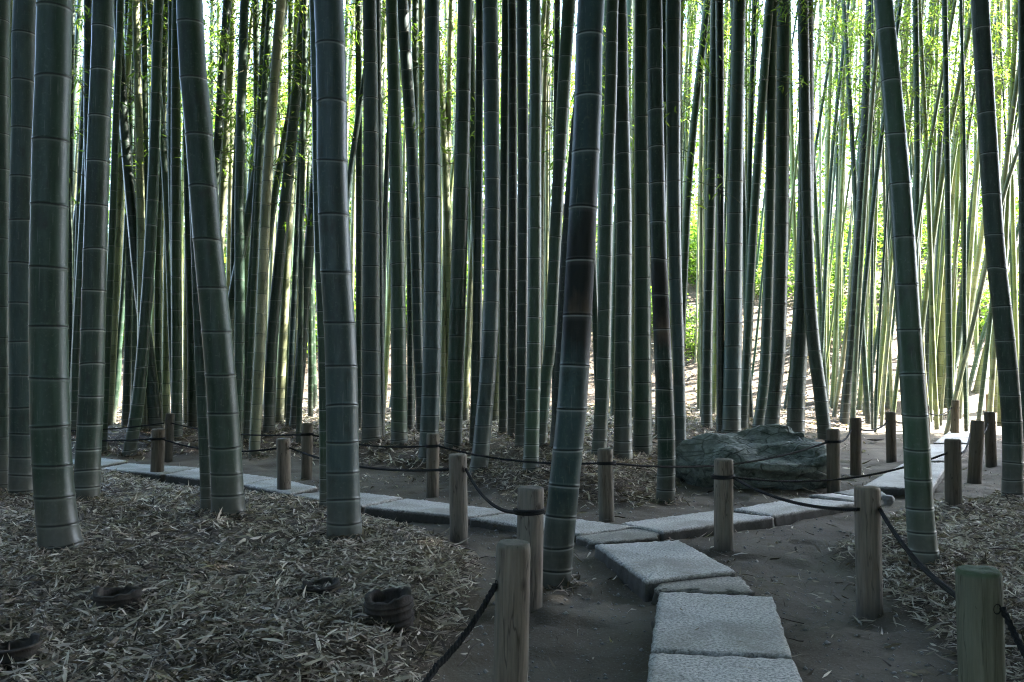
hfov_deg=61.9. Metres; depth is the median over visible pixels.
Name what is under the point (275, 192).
bamboo
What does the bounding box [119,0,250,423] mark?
bamboo
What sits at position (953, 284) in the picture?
bamboo
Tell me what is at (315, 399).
bamboo
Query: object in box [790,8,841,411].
bamboo
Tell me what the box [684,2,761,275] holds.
bamboo
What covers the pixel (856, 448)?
wooden post
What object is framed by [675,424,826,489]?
boulder
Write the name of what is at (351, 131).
tree
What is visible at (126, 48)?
bamboo
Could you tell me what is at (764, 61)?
bamboo
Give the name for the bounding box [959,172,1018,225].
shrub
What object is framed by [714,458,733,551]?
wooden post
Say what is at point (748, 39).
bamboo
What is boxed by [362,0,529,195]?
tree
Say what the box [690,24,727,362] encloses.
bamboo
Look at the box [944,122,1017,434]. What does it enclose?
bamboo
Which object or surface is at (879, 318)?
bamboo
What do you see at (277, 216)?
bamboo
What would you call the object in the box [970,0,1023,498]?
bamboo
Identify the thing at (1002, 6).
bamboo
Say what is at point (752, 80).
bamboo
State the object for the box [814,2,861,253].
bamboo
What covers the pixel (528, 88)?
tree
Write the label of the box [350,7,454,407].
bamboo
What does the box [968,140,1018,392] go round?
bamboo
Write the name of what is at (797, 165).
bamboo
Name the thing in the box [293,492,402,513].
stone slab
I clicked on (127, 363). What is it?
bamboo
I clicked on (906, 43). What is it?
bamboo
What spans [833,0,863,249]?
bamboo
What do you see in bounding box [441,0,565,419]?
bamboo
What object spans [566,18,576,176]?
bamboo
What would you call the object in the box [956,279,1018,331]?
shrub
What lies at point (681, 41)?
bamboo
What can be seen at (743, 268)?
bamboo
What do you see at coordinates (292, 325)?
bamboo
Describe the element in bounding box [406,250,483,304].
shrub
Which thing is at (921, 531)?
bamboo
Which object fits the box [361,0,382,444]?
bamboo
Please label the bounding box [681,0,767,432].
bamboo
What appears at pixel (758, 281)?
shrub
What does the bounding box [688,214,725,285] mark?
shrub
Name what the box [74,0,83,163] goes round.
bamboo
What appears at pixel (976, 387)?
bamboo
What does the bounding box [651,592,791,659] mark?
stone slab
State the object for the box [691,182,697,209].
shrub
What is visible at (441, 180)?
bamboo
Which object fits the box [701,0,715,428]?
bamboo
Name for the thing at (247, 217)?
bamboo
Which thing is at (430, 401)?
bamboo
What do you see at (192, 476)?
stone slab
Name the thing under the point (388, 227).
bamboo
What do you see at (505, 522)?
stone slab
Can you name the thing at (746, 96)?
bamboo
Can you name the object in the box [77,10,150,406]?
bamboo
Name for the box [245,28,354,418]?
bamboo
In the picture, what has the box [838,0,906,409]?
bamboo
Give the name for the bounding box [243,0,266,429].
bamboo
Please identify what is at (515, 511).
rope
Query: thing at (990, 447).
wooden post
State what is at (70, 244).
bamboo
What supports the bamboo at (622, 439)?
on the ground
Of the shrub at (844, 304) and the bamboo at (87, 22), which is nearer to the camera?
the bamboo at (87, 22)
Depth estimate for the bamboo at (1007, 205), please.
17.86 m
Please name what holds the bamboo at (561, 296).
on the ground
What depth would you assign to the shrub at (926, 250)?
27.40 m
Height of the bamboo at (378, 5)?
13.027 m
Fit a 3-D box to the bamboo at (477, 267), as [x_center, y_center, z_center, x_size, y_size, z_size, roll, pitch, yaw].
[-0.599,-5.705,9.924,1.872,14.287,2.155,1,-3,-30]
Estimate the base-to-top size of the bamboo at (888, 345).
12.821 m
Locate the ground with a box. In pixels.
[0,194,1023,681]
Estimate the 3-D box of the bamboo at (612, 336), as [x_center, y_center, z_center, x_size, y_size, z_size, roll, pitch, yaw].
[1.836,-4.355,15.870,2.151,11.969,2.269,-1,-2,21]
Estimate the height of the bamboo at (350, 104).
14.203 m
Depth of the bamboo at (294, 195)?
21.04 m
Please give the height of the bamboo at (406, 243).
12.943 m
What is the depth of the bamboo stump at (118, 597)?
3.35 m
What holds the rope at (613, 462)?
attached to the wooden post at (606, 492)
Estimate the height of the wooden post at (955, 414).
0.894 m
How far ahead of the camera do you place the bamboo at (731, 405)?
12.91 m
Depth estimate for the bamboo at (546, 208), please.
15.19 m
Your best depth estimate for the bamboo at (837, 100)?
18.88 m
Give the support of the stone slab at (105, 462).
on the ground
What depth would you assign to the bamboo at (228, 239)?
14.28 m
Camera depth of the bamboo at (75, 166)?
18.84 m
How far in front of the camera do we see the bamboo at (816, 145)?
20.03 m
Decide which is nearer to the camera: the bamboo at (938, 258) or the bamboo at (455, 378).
the bamboo at (455, 378)
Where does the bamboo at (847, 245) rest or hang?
on the ground
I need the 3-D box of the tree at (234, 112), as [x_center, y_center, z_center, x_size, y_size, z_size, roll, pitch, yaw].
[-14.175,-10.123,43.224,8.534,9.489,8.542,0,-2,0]
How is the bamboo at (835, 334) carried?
on the ground
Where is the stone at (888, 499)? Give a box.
[882,495,894,504]
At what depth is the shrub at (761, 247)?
28.39 m
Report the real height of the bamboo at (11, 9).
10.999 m
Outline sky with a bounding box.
[76,0,1018,226]
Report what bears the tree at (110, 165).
on the ground
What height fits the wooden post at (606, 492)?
0.767 m
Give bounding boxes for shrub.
[291,285,317,353]
[354,263,406,333]
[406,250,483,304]
[466,235,483,281]
[651,287,693,332]
[685,303,698,358]
[688,212,726,272]
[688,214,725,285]
[689,200,725,257]
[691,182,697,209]
[691,189,760,240]
[742,248,793,301]
[756,216,790,267]
[757,195,796,245]
[763,206,853,260]
[787,289,881,343]
[788,227,879,297]
[829,208,883,267]
[832,193,883,247]
[870,258,926,300]
[882,190,981,252]
[920,212,986,278]
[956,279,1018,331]
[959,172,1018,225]
[979,266,1018,310]
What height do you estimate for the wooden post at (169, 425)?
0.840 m
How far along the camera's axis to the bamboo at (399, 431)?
10.32 m
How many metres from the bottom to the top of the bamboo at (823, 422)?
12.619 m
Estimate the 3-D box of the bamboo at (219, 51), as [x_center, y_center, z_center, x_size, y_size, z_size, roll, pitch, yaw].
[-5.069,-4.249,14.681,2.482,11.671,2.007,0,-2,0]
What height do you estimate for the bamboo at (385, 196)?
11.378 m
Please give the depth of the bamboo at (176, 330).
11.77 m
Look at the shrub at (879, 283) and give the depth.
26.08 m
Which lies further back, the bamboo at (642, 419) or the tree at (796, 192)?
the tree at (796, 192)
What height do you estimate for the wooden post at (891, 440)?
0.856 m
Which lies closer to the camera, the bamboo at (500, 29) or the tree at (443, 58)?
the bamboo at (500, 29)
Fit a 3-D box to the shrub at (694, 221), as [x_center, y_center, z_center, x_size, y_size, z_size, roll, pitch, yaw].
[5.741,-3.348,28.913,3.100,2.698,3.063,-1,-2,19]
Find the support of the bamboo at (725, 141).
on the ground
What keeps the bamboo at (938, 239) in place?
on the ground
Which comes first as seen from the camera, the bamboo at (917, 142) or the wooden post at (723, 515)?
the wooden post at (723, 515)
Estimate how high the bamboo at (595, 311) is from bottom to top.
10.212 m
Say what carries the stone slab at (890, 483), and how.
on the ground
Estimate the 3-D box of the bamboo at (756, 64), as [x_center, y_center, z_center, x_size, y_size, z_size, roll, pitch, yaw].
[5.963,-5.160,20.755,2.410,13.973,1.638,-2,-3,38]
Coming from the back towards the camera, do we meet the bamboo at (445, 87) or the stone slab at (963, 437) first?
the bamboo at (445, 87)
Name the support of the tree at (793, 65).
on the ground
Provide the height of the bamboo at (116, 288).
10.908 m
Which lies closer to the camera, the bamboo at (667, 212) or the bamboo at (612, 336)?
the bamboo at (612, 336)
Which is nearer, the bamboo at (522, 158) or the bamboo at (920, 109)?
the bamboo at (522, 158)
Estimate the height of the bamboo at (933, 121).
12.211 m
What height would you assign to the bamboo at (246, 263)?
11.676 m
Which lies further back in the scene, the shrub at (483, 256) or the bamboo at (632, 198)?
the shrub at (483, 256)
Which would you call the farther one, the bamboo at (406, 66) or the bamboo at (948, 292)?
the bamboo at (948, 292)
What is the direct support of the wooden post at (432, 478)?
on the ground
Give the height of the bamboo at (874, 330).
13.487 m
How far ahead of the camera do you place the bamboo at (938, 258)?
20.33 m
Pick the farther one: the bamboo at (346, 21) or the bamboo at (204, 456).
the bamboo at (346, 21)
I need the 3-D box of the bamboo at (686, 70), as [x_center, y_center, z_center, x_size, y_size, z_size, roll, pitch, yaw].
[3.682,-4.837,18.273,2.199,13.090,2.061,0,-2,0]
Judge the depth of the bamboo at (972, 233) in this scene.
20.23 m
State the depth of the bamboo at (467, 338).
14.03 m
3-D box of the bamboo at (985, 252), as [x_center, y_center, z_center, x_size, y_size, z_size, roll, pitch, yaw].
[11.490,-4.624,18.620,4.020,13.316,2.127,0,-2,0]
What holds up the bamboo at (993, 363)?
on the ground
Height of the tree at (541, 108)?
9.067 m
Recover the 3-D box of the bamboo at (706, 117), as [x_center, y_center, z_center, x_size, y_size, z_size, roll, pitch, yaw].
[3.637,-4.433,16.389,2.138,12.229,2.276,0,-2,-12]
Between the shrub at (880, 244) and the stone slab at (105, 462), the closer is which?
the stone slab at (105, 462)
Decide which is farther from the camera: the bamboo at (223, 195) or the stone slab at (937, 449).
the bamboo at (223, 195)
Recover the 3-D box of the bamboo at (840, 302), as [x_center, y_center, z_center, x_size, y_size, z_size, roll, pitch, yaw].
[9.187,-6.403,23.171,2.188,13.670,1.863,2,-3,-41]
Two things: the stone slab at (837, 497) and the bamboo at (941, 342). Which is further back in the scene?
the bamboo at (941, 342)
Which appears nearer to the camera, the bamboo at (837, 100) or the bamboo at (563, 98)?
the bamboo at (563, 98)
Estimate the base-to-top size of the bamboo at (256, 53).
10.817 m
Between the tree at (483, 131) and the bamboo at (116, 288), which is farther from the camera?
the tree at (483, 131)
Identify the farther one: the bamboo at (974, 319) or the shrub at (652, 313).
the shrub at (652, 313)
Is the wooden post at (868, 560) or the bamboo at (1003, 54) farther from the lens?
the bamboo at (1003, 54)
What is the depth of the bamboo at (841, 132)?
20.66 m
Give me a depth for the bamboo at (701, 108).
15.84 m
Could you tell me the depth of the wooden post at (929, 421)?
12.21 m
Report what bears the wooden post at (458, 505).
on the ground
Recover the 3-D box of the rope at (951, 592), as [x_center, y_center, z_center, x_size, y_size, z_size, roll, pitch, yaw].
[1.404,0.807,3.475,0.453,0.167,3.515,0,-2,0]
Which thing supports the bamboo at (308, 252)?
on the ground
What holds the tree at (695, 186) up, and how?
on the ground
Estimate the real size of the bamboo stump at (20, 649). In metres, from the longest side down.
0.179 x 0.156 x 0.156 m
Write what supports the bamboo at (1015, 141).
on the ground
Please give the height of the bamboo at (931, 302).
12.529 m
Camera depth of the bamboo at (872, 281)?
17.01 m
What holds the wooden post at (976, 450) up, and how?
on the ground
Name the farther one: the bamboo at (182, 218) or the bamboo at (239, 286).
the bamboo at (182, 218)
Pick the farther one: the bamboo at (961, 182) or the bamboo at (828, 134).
the bamboo at (828, 134)
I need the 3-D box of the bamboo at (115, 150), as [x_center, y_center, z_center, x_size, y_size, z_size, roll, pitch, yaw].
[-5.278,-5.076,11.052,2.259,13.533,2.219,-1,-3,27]
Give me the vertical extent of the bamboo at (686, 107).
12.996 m
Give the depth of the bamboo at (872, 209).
15.69 m
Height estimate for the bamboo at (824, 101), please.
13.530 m
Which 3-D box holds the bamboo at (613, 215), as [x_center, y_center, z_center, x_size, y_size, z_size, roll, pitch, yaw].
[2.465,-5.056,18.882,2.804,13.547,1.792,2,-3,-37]
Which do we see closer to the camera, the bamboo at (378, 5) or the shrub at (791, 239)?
the bamboo at (378, 5)
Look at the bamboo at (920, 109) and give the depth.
22.82 m
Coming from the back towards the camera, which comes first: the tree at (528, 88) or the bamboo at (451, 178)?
the tree at (528, 88)
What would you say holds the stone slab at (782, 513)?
on the ground
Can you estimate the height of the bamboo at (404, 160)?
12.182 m
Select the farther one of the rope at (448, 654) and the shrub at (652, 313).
the shrub at (652, 313)
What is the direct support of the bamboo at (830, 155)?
on the ground
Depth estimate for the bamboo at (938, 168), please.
21.02 m
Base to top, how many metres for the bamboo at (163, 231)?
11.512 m
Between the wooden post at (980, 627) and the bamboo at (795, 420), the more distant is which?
the bamboo at (795, 420)
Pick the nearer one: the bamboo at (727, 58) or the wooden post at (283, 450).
the wooden post at (283, 450)
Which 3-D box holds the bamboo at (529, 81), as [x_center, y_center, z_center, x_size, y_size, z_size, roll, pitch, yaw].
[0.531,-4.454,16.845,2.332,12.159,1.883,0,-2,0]
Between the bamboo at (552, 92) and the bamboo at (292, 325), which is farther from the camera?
the bamboo at (552, 92)
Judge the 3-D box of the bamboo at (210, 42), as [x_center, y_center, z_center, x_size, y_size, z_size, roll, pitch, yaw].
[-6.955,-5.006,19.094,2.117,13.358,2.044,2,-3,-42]
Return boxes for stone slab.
[72,458,127,467]
[105,463,196,481]
[164,468,274,485]
[244,478,316,497]
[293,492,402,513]
[365,498,507,525]
[470,514,634,542]
[576,528,659,548]
[594,540,735,601]
[621,510,774,541]
[647,653,801,681]
[651,576,754,604]
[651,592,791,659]
[734,498,853,525]
[809,493,853,501]
[834,489,885,499]
[864,462,943,496]
[930,444,968,462]
[934,431,969,443]
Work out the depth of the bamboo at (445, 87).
16.86 m
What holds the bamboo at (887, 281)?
on the ground
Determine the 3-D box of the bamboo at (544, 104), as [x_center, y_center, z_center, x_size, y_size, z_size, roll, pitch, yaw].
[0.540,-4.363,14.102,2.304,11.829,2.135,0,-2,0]
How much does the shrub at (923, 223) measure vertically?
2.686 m
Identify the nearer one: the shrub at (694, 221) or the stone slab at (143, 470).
the stone slab at (143, 470)
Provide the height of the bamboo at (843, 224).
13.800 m
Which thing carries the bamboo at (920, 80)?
on the ground
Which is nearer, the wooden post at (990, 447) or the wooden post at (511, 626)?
the wooden post at (511, 626)
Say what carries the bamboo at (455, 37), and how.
on the ground
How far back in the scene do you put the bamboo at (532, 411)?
8.00 m
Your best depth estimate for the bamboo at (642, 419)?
9.77 m
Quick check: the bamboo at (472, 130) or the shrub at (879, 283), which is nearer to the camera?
the bamboo at (472, 130)
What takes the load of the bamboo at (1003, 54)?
on the ground
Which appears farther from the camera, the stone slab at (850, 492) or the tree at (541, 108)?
the tree at (541, 108)
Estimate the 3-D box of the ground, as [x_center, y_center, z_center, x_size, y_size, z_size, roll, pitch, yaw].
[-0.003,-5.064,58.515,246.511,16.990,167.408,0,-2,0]
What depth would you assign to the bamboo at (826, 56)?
28.75 m
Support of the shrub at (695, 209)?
on the ground
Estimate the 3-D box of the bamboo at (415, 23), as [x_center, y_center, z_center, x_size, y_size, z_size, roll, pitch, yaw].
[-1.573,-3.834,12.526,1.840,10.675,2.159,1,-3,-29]
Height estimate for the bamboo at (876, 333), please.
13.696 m
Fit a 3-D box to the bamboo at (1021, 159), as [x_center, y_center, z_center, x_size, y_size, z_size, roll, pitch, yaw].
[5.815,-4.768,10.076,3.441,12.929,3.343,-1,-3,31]
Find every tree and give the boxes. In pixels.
[75,57,226,220]
[76,47,247,182]
[76,70,113,224]
[181,47,355,244]
[181,58,287,223]
[213,29,402,227]
[278,69,483,243]
[311,38,453,206]
[354,35,553,252]
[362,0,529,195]
[444,2,575,168]
[483,30,631,224]
[565,37,744,211]
[597,75,744,219]
[696,64,857,208]
[724,66,881,241]
[822,36,973,209]
[846,13,1017,192]
[911,39,1018,241]
[1002,83,1018,199]
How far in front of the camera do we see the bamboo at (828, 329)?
20.98 m
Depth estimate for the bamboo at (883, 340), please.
18.34 m
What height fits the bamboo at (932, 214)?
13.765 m
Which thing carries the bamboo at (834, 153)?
on the ground
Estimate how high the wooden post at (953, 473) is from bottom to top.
0.716 m
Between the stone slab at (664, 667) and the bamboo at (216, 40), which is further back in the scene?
the bamboo at (216, 40)
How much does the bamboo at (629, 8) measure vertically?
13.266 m
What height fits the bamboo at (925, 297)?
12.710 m
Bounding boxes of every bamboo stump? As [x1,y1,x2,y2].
[0,632,43,670]
[91,585,142,614]
[301,577,340,598]
[363,587,414,634]
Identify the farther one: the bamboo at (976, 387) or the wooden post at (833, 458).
the bamboo at (976, 387)
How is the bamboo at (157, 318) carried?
on the ground
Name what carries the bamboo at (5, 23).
on the ground
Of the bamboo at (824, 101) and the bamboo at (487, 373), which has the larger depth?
the bamboo at (824, 101)
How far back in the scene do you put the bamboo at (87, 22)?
11.93 m
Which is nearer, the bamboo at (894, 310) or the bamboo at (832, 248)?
the bamboo at (894, 310)
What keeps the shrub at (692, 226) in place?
on the ground
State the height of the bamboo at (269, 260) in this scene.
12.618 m
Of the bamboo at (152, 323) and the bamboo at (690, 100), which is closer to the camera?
the bamboo at (152, 323)
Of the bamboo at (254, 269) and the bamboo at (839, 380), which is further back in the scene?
the bamboo at (839, 380)
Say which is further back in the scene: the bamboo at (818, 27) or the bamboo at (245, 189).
the bamboo at (818, 27)
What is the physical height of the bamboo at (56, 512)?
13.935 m
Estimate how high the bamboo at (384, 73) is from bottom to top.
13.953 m
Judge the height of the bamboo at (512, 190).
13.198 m
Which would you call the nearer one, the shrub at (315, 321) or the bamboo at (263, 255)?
the bamboo at (263, 255)
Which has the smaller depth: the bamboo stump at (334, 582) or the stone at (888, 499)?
the bamboo stump at (334, 582)
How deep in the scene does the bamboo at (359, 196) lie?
12.49 m
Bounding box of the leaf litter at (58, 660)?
[0,298,1023,681]
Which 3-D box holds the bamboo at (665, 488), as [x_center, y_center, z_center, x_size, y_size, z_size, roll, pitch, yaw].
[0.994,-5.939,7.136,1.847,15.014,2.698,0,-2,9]
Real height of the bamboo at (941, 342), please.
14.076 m
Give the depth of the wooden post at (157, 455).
8.70 m
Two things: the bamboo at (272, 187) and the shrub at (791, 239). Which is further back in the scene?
the shrub at (791, 239)
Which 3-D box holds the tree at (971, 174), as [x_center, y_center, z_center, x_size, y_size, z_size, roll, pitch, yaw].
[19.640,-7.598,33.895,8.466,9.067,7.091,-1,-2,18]
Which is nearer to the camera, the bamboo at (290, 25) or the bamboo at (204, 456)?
the bamboo at (204, 456)
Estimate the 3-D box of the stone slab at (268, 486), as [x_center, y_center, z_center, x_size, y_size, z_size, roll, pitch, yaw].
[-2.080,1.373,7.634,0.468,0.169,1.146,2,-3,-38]
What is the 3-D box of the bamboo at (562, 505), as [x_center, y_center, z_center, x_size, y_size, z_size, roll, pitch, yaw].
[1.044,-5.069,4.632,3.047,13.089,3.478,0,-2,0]
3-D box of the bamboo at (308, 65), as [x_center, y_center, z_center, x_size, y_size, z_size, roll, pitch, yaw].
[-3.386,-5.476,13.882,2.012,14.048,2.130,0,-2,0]
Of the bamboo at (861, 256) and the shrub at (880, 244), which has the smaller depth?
the bamboo at (861, 256)
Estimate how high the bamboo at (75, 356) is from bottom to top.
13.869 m
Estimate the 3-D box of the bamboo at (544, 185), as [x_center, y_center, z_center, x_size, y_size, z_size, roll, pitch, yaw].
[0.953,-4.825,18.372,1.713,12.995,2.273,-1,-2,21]
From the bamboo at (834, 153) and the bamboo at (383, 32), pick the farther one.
the bamboo at (834, 153)
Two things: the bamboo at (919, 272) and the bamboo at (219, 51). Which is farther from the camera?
the bamboo at (919, 272)
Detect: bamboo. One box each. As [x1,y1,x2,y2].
[0,0,10,493]
[7,0,35,497]
[10,0,12,139]
[10,0,151,191]
[28,0,83,554]
[68,0,74,383]
[69,0,234,218]
[69,33,149,406]
[70,0,91,433]
[72,0,234,430]
[72,9,135,279]
[73,0,113,502]
[73,1,209,425]
[73,19,112,212]
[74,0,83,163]
[74,48,150,303]
[75,0,83,127]
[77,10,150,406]
[78,0,233,394]
[79,10,203,344]
[82,0,220,426]
[85,1,181,426]
[101,0,123,453]
[111,20,123,407]
[113,49,134,423]
[114,0,162,431]
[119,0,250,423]
[121,0,132,426]
[122,0,163,456]
[126,8,219,422]
[148,0,282,253]
[148,39,216,355]
[154,0,258,422]
[165,0,301,440]
[165,2,311,348]
[166,0,311,422]
[170,0,182,439]
[176,0,246,518]
[181,0,299,205]
[181,15,221,367]
[181,37,252,291]
[183,117,197,428]
[189,197,210,511]
[203,0,252,132]
[204,0,249,153]
[204,0,353,457]
[204,4,310,195]
[205,8,274,121]
[206,0,298,449]
[208,3,311,132]
[210,3,356,267]
[211,3,287,140]
[212,1,280,209]
[212,10,293,313]
[216,0,362,444]
[221,0,354,422]
[228,0,289,336]
[232,0,355,422]
[235,0,286,181]
[235,0,293,407]
[236,0,293,353]
[237,11,298,391]
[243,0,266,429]
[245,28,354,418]
[251,1,287,379]
[251,65,299,265]
[252,28,350,407]
[262,0,343,432]
[283,0,386,379]
[285,11,362,427]
[289,165,313,429]
[295,0,423,206]
[305,1,354,188]
[309,0,326,509]
[311,0,386,156]
[311,0,411,167]
[314,0,361,541]
[343,0,385,117]
[343,0,386,165]
[343,0,474,337]
[345,0,473,426]
[347,0,384,296]
[347,0,441,187]
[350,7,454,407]
[351,47,387,342]
[354,40,387,152]
[355,0,362,427]
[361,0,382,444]
[376,0,385,438]
[383,5,454,251]
[384,0,475,127]
[384,0,483,239]
[386,0,407,445]
[386,0,411,281]
[389,15,456,407]
[398,0,422,431]
[400,0,483,363]
[401,0,456,263]
[403,0,475,298]
[403,0,528,317]
[406,0,413,430]
[418,0,440,461]
[439,0,501,421]
[439,0,551,420]
[441,0,499,284]
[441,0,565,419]
[441,1,529,418]
[442,0,475,91]
[444,0,471,447]
[444,0,475,214]
[452,0,500,405]
[469,0,482,445]
[469,0,500,473]
[470,0,577,403]
[475,0,501,100]
[483,0,528,97]
[483,0,553,107]
[483,0,603,366]
[498,0,507,432]
[498,1,576,136]
[498,4,633,391]
[500,0,602,353]
[507,0,517,437]
[515,0,528,448]
[517,2,604,341]
[522,0,541,472]
[528,0,576,305]
[539,0,575,447]
[543,0,604,589]
[550,89,574,447]
[551,1,575,178]
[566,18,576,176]
[569,5,632,400]
[570,0,633,415]
[571,0,632,282]
[591,0,618,457]
[598,0,761,436]
[602,0,687,415]
[613,0,632,461]
[627,0,684,152]
[628,0,745,375]
[631,0,751,396]
[632,0,652,454]
[647,0,675,503]
[665,0,685,447]
[666,20,699,291]
[680,0,730,240]
[681,0,746,416]
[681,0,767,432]
[683,0,700,203]
[683,0,704,142]
[683,0,728,187]
[683,0,753,410]
[683,0,759,413]
[683,1,758,250]
[683,4,699,178]
[683,6,730,138]
[684,0,796,419]
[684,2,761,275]
[689,6,761,325]
[690,0,797,424]
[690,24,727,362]
[695,0,851,428]
[697,0,763,135]
[698,0,765,188]
[699,5,751,110]
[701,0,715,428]
[721,0,745,433]
[724,0,796,161]
[724,0,835,439]
[724,0,846,424]
[724,33,729,194]
[747,0,797,143]
[749,1,849,379]
[751,5,832,331]
[752,0,847,426]
[754,0,860,257]
[754,3,796,297]
[755,0,864,408]
[757,0,831,280]
[757,5,816,257]
[786,0,849,434]
[788,2,862,263]
[788,10,826,259]
[789,0,863,119]
[789,0,863,398]
[789,0,864,367]
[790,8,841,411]
[792,0,830,203]
[793,0,855,112]
[794,0,879,360]
[795,0,857,393]
[809,0,863,374]
[814,0,864,376]
[814,0,865,337]
[814,0,911,423]
[814,0,922,430]
[814,0,948,417]
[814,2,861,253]
[815,0,929,428]
[815,1,863,282]
[816,0,862,347]
[816,3,937,415]
[817,0,861,407]
[817,5,840,226]
[818,12,862,290]
[819,0,903,423]
[820,9,864,250]
[822,0,864,226]
[822,3,863,285]
[822,8,862,237]
[826,14,871,366]
[831,10,912,411]
[832,0,927,416]
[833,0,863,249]
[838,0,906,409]
[841,0,931,408]
[842,0,967,423]
[844,0,968,271]
[848,3,911,348]
[850,4,913,400]
[851,1,959,431]
[856,0,940,412]
[863,0,967,429]
[867,0,1007,431]
[869,0,973,396]
[871,0,960,424]
[871,0,967,426]
[874,0,939,570]
[877,0,977,256]
[880,5,959,415]
[885,0,974,148]
[891,0,972,411]
[896,0,964,358]
[902,0,973,421]
[903,0,955,182]
[907,0,1016,341]
[907,0,1017,427]
[908,16,959,205]
[913,0,1010,398]
[920,0,1017,425]
[921,1,973,366]
[923,0,1017,431]
[924,0,993,391]
[926,2,1001,325]
[930,1,1005,403]
[932,0,1001,393]
[940,0,1006,418]
[941,0,1012,411]
[944,0,1013,406]
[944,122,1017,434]
[950,2,1016,385]
[950,37,1003,366]
[951,6,990,262]
[953,0,1017,411]
[956,0,1013,320]
[957,0,1017,425]
[957,27,1017,399]
[957,72,1017,420]
[960,4,1007,352]
[965,0,1018,367]
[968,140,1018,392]
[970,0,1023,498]
[973,139,1018,392]
[989,1,1018,192]
[1018,0,1023,441]
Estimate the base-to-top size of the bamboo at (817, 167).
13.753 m
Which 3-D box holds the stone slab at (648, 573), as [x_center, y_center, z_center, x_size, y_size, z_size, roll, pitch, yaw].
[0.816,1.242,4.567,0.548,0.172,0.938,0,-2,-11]
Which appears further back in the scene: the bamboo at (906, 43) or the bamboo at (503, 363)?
the bamboo at (906, 43)
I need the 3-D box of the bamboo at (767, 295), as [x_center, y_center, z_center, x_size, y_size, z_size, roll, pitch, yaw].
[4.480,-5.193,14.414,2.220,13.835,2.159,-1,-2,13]
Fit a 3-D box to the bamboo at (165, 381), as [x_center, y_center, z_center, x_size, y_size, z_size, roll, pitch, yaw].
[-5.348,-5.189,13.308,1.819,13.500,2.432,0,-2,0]
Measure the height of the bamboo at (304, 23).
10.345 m
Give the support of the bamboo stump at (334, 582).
on the ground
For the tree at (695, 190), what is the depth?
37.73 m
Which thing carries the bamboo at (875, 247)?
on the ground
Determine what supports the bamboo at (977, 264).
on the ground
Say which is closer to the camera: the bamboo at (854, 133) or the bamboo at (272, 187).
the bamboo at (272, 187)
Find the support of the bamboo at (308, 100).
on the ground
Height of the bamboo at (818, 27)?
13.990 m
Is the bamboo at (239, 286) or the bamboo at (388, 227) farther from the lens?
the bamboo at (388, 227)
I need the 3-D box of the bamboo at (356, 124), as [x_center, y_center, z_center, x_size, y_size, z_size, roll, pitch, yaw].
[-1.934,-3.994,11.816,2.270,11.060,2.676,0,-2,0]
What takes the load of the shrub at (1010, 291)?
on the ground
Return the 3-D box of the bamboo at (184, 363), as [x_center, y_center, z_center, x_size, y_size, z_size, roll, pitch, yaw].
[-5.024,-4.878,13.654,2.178,12.856,1.898,1,-2,-19]
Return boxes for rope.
[71,407,951,467]
[71,437,544,515]
[422,583,497,681]
[711,474,1023,657]
[735,420,1023,481]
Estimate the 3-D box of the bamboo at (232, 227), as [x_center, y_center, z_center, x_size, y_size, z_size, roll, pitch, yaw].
[-4.176,-3.964,13.122,2.677,11.027,1.802,1,-3,-24]
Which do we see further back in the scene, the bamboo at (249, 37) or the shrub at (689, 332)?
the shrub at (689, 332)
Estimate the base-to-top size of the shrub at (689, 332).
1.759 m
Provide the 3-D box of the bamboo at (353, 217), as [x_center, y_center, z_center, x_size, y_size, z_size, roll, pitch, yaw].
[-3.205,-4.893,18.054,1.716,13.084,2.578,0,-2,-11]
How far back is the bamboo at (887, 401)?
20.75 m
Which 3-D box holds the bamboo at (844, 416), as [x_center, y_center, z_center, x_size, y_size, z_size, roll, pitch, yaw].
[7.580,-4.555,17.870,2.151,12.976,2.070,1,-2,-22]
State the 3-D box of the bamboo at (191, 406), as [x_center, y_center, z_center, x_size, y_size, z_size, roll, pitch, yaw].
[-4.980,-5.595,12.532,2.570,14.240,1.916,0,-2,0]
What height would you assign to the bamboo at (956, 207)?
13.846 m
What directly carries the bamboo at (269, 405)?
on the ground
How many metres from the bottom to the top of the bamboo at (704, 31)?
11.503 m
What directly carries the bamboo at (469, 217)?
on the ground
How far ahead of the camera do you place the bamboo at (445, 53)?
20.93 m
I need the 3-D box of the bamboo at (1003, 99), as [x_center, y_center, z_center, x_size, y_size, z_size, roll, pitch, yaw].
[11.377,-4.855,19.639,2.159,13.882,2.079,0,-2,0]
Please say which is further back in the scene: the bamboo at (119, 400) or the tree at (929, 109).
the tree at (929, 109)
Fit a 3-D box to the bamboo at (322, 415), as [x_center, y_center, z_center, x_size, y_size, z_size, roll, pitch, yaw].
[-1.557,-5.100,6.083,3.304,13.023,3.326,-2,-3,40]
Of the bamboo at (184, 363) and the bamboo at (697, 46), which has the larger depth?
the bamboo at (697, 46)
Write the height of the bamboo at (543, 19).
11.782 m
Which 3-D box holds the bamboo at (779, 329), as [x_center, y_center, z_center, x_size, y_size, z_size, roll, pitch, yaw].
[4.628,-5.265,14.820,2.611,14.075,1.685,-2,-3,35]
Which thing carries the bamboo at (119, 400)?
on the ground
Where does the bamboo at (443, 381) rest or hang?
on the ground
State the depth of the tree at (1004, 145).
43.11 m
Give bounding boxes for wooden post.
[150,428,164,471]
[164,413,174,461]
[276,438,290,489]
[301,423,312,479]
[426,433,439,497]
[449,453,467,544]
[493,539,530,681]
[517,485,543,612]
[597,448,614,522]
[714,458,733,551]
[826,428,840,493]
[850,417,861,475]
[854,485,883,621]
[885,411,896,462]
[928,405,930,443]
[944,438,961,507]
[951,400,959,432]
[955,564,1005,681]
[967,420,984,483]
[984,412,996,467]

